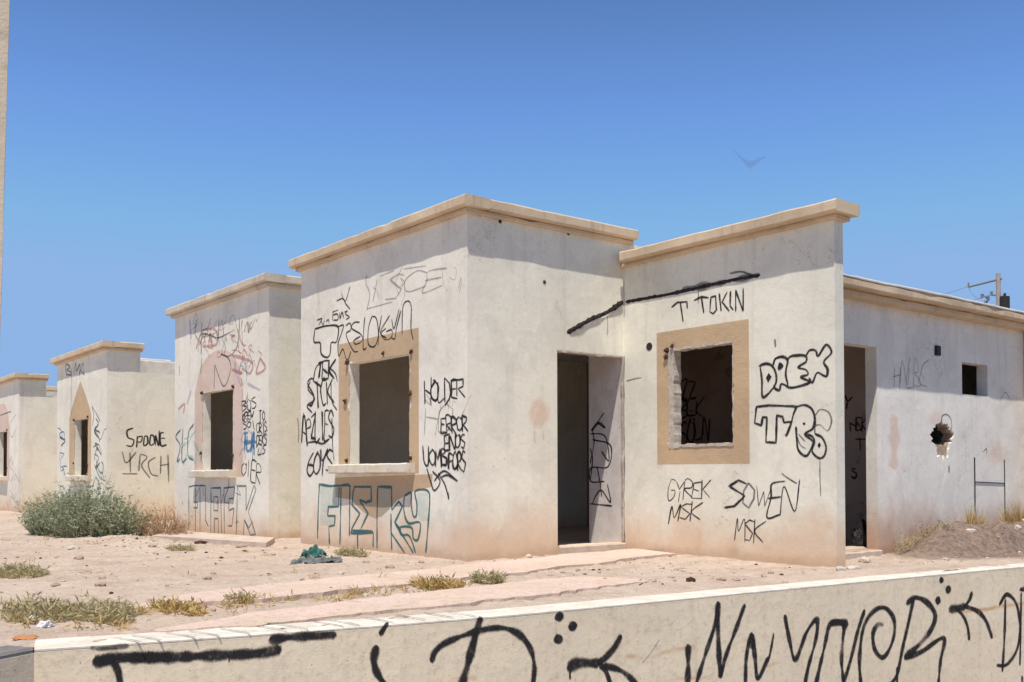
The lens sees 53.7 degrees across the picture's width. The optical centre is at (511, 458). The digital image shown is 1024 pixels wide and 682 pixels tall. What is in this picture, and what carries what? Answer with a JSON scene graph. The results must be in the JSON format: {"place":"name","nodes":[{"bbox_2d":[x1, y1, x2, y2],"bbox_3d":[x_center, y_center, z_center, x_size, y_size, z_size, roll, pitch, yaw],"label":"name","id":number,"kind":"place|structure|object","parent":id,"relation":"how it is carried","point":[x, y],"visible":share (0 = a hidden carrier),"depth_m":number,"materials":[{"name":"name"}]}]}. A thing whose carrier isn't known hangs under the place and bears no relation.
{"place":"outdoors","nodes":[
{"label":"outdoors","id":0,"kind":"place"},
{"bbox_2d":[0,0,9,327],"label":"neighbour wall","id":1,"kind":"structure","parent":0,"point":[4,23],"depth_m":2.16,"materials":[{"name":"paint"}]},
{"bbox_2d":[153,576,648,631],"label":"path","id":2,"kind":"structure","parent":0,"point":[532,589],"depth_m":6.39,"materials":[{"name":"white concrete"}]},
{"bbox_2d":[127,548,676,608],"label":"path","id":3,"kind":"structure","parent":0,"point":[314,588],"depth_m":7.96,"materials":[{"name":"white concrete"}]},
{"bbox_2d":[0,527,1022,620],"bbox_3d":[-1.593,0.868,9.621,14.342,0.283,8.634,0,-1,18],"label":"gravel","id":4,"kind":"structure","parent":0,"point":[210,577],"depth_m":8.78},
{"bbox_2d":[0,511,1023,646],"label":"ground","id":5,"kind":"structure","parent":0,"point":[936,545],"depth_m":8.74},
{"bbox_2d":[12,635,37,639],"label":"litter","id":6,"kind":"object","parent":5,"relation":"on","point":[21,637],"visible":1,"depth_m":5.06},
{"bbox_2d":[0,559,50,578],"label":"weed clump","id":7,"kind":"object","parent":5,"relation":"on","point":[9,571],"visible":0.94,"depth_m":8.32,"materials":[{"name":"green plant"}]},
{"bbox_2d":[0,372,56,511],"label":"house","id":8,"kind":"structure","parent":5,"relation":"on","point":[28,444],"depth_m":24.18,"materials":[{"name":"paint"}]},
{"bbox_2d":[0,591,85,624],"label":"weed clump","id":9,"kind":"object","parent":5,"relation":"on","point":[32,608],"visible":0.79,"depth_m":5.72,"materials":[{"name":"green plant"}]},
{"bbox_2d":[36,620,54,627],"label":"litter","id":10,"kind":"object","parent":5,"relation":"on","point":[43,624],"visible":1,"depth_m":5.39,"materials":[{"name":"white paper"}]},
{"bbox_2d":[50,582,60,586],"bbox_3d":[-3.431,0.949,7.607,0.081,0.036,0.076,1,-1,-38],"label":"stone","id":11,"kind":"object","parent":5,"relation":"on","point":[55,584],"visible":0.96,"depth_m":7.58,"materials":[{"name":"beige stone"}]},
{"bbox_2d":[67,545,79,549],"bbox_3d":[-4.935,1.008,11.384,0.137,0.075,0.134,1,-1,-38],"label":"stone","id":12,"kind":"object","parent":5,"relation":"on","point":[71,547],"visible":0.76,"depth_m":11.34,"materials":[{"name":"white stone"}]},
{"bbox_2d":[73,555,83,559],"bbox_3d":[-4.336,1.003,10.149,0.093,0.063,0.103,0,-1,18],"label":"stone","id":13,"kind":"object","parent":5,"relation":"on","point":[79,557],"visible":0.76,"depth_m":10.12,"materials":[{"name":"beige stone"}]},
{"bbox_2d":[15,473,154,537],"bbox_3d":[-6.054,0.646,14.302,1.651,0.938,2.403,1,-1,-38],"label":"bush","id":14,"kind":"object","parent":5,"relation":"on","point":[74,516],"visible":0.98,"depth_m":13.79,"materials":[{"name":"green plant"}]},
{"bbox_2d":[0,340,174,520],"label":"house","id":15,"kind":"structure","parent":5,"relation":"on","point":[115,412],"depth_m":19.08,"materials":[{"name":"white paint"}]},
{"bbox_2d":[140,358,174,374],"bbox_3d":[-7.092,-1.696,19.776,0.908,0.461,0.654,1,-1,-38],"label":"parapet","id":16,"kind":"object","parent":15,"relation":"on","point":[157,366],"visible":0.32,"depth_m":19.57,"materials":[{"name":"beige concrete"}]},
{"bbox_2d":[64,595,145,625],"bbox_3d":[-2.361,0.861,5.825,0.420,0.171,0.870,1,-1,-38],"label":"weed clump","id":17,"kind":"object","parent":5,"relation":"on","point":[120,611],"visible":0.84,"depth_m":5.70,"materials":[{"name":"green plant"}]},
{"bbox_2d":[131,502,199,535],"bbox_3d":[-4.664,0.818,13.657,0.898,0.540,1.339,1,-1,-38],"label":"bush","id":18,"kind":"object","parent":5,"relation":"on","point":[160,528],"visible":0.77,"depth_m":13.64,"materials":[{"name":"plant"}]},
{"bbox_2d":[147,594,211,615],"bbox_3d":[-1.979,0.899,6.055,0.343,0.149,0.731,1,-1,-38],"label":"weed clump","id":19,"kind":"object","parent":5,"relation":"on","point":[185,607],"visible":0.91,"depth_m":5.98,"materials":[{"name":"yellow plant"}]},
{"bbox_2d":[164,542,197,550],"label":"weed clump","id":20,"kind":"object","parent":5,"relation":"on","point":[180,547],"visible":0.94,"depth_m":11.14,"materials":[{"name":"green plant"}]},
{"bbox_2d":[152,531,274,546],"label":"concrete slab","id":21,"kind":"structure","parent":5,"relation":"on","point":[235,540],"depth_m":12.46,"materials":[{"name":"beige concrete"}]},
{"bbox_2d":[165,272,300,538],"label":"house","id":22,"kind":"structure","parent":5,"relation":"on","point":[237,403],"depth_m":13.87,"materials":[{"name":"paint"}]},
{"bbox_2d":[236,544,247,547],"bbox_3d":[-3.099,1.009,11.590,0.127,0.066,0.090,1,-1,-38],"label":"stone","id":23,"kind":"object","parent":5,"relation":"on","point":[240,545],"visible":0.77,"depth_m":11.56,"materials":[{"name":"beige stone"}]},
{"bbox_2d":[0,513,484,630],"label":"ground cover","id":24,"kind":"object","parent":5,"relation":"on","point":[352,593],"visible":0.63,"depth_m":6.38,"materials":[{"name":"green plant"}]},
{"bbox_2d":[223,587,261,603],"bbox_3d":[-1.757,0.903,6.521,0.283,0.160,0.284,0,-1,11],"label":"weed clump","id":25,"kind":"object","parent":5,"relation":"on","point":[241,595],"visible":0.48,"depth_m":6.49,"materials":[{"name":"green plant"}]},
{"bbox_2d":[289,555,323,564],"bbox_3d":[-1.903,0.939,9.458,0.320,0.095,0.236,0,-1,6],"label":"rag","id":26,"kind":"object","parent":5,"relation":"on","point":[311,559],"visible":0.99,"depth_m":9.39,"materials":[{"name":"grey fabric"}]},
{"bbox_2d":[300,544,326,556],"bbox_3d":[-2.007,0.936,10.302,0.223,0.140,0.290,-1,-1,22],"label":"rag","id":27,"kind":"object","parent":5,"relation":"on","point":[314,551],"visible":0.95,"depth_m":10.22,"materials":[{"name":"teal fabric"}]},
{"bbox_2d":[320,555,342,562],"bbox_3d":[-1.713,0.946,9.534,0.216,0.072,0.256,0,-1,4],"label":"rag","id":28,"kind":"object","parent":5,"relation":"on","point":[337,559],"visible":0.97,"depth_m":9.54,"materials":[{"name":"grey fabric"}]},
{"bbox_2d":[332,544,371,556],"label":"weed clump","id":29,"kind":"object","parent":5,"relation":"on","point":[351,552],"visible":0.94,"depth_m":10.33,"materials":[{"name":"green plant"}]},
{"bbox_2d":[385,564,394,568],"bbox_3d":[-1.073,0.956,8.903,0.086,0.052,0.085,1,-1,-38],"label":"stone","id":30,"kind":"object","parent":5,"relation":"on","point":[389,566],"visible":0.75,"depth_m":8.88,"materials":[{"name":"beige stone"}]},
{"bbox_2d":[408,571,467,590],"bbox_3d":[-0.537,0.897,7.359,0.382,0.204,0.648,1,-1,-38],"label":"weed clump","id":31,"kind":"object","parent":5,"relation":"on","point":[434,583],"visible":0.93,"depth_m":7.26,"materials":[{"name":"yellow plant"}]},
{"bbox_2d":[468,569,508,584],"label":"weed clump","id":32,"kind":"object","parent":5,"relation":"on","point":[497,577],"visible":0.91,"depth_m":7.66,"materials":[{"name":"green plant"}]},
{"bbox_2d":[288,194,1023,566],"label":"house","id":33,"kind":"structure","parent":5,"relation":"on","point":[484,378],"depth_m":10.46,"materials":[{"name":"paint"}]},
{"bbox_2d":[836,566,845,570],"bbox_3d":[2.776,0.943,8.551,0.067,0.071,0.085,0,-1,-8],"label":"stone","id":34,"kind":"object","parent":5,"relation":"on","point":[839,568],"visible":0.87,"depth_m":8.53,"materials":[{"name":"beige stone"}]},
{"bbox_2d":[846,565,860,569],"bbox_3d":[2.962,0.952,8.786,0.131,0.052,0.088,0,-1,-24],"label":"stone","id":35,"kind":"object","parent":5,"relation":"on","point":[851,567],"visible":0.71,"depth_m":8.75,"materials":[{"name":"beige stone"}]},
{"bbox_2d":[858,556,870,562],"bbox_3d":[3.307,0.958,9.491,0.102,0.084,0.128,1,-1,-38],"label":"stone","id":36,"kind":"object","parent":5,"relation":"on","point":[863,559],"visible":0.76,"depth_m":9.46,"materials":[{"name":"beige stone"}]},
{"bbox_2d":[893,517,952,552],"bbox_3d":[4.257,0.806,10.514,0.880,0.389,0.332,0,-1,-31],"label":"weed clump","id":37,"kind":"object","parent":5,"relation":"on","point":[916,538],"visible":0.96,"depth_m":10.52,"materials":[{"name":"plant"}]},
{"bbox_2d":[955,503,986,524],"bbox_3d":[5.103,0.631,11.203,0.506,0.331,0.357,1,-1,-38],"label":"grass tuft","id":38,"kind":"object","parent":5,"relation":"on","point":[973,521],"visible":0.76,"depth_m":11.20,"materials":[{"name":"yellow plant"}]},
{"bbox_2d":[965,529,976,532],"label":"stone","id":39,"kind":"object","parent":5,"relation":"on","point":[972,530],"visible":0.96,"depth_m":10.56,"materials":[{"name":"white stone"}]},
{"bbox_2d":[946,273,1009,308],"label":"utility pole","id":40,"kind":"object","parent":5,"relation":"on","point":[1003,300],"visible":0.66,"depth_m":60.13,"materials":[{"name":"concrete"}]},
{"bbox_2d":[997,502,1023,523],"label":"grass tuft","id":41,"kind":"object","parent":5,"relation":"on","point":[1018,517],"visible":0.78,"depth_m":11.81,"materials":[{"name":"plant"}]},
{"bbox_2d":[1014,525,1020,529],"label":"stone","id":42,"kind":"object","parent":5,"relation":"on","point":[1017,527],"visible":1,"depth_m":10.93,"materials":[{"name":"white stone"}]},
{"bbox_2d":[0,0,1023,386],"label":"sky","id":43,"kind":"structure","parent":0,"point":[161,155],"materials":[{"name":"blue"}]},
{"bbox_2d":[851,519,866,546],"bbox_3d":[3.716,0.792,10.783,0.195,0.311,0.184,0,-1,17],"label":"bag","id":44,"kind":"object","parent":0,"point":[859,537],"visible":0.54,"depth_m":10.73,"materials":[{"name":"black plastic"}]},
{"label":"street","id":45,"kind":"structure","parent":0,"visible":0},
{"bbox_2d":[0,563,1023,681],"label":"boundary wall","id":46,"kind":"structure","parent":45,"relation":"on","point":[961,625],"depth_m":6.37,"materials":[{"name":"paint"}]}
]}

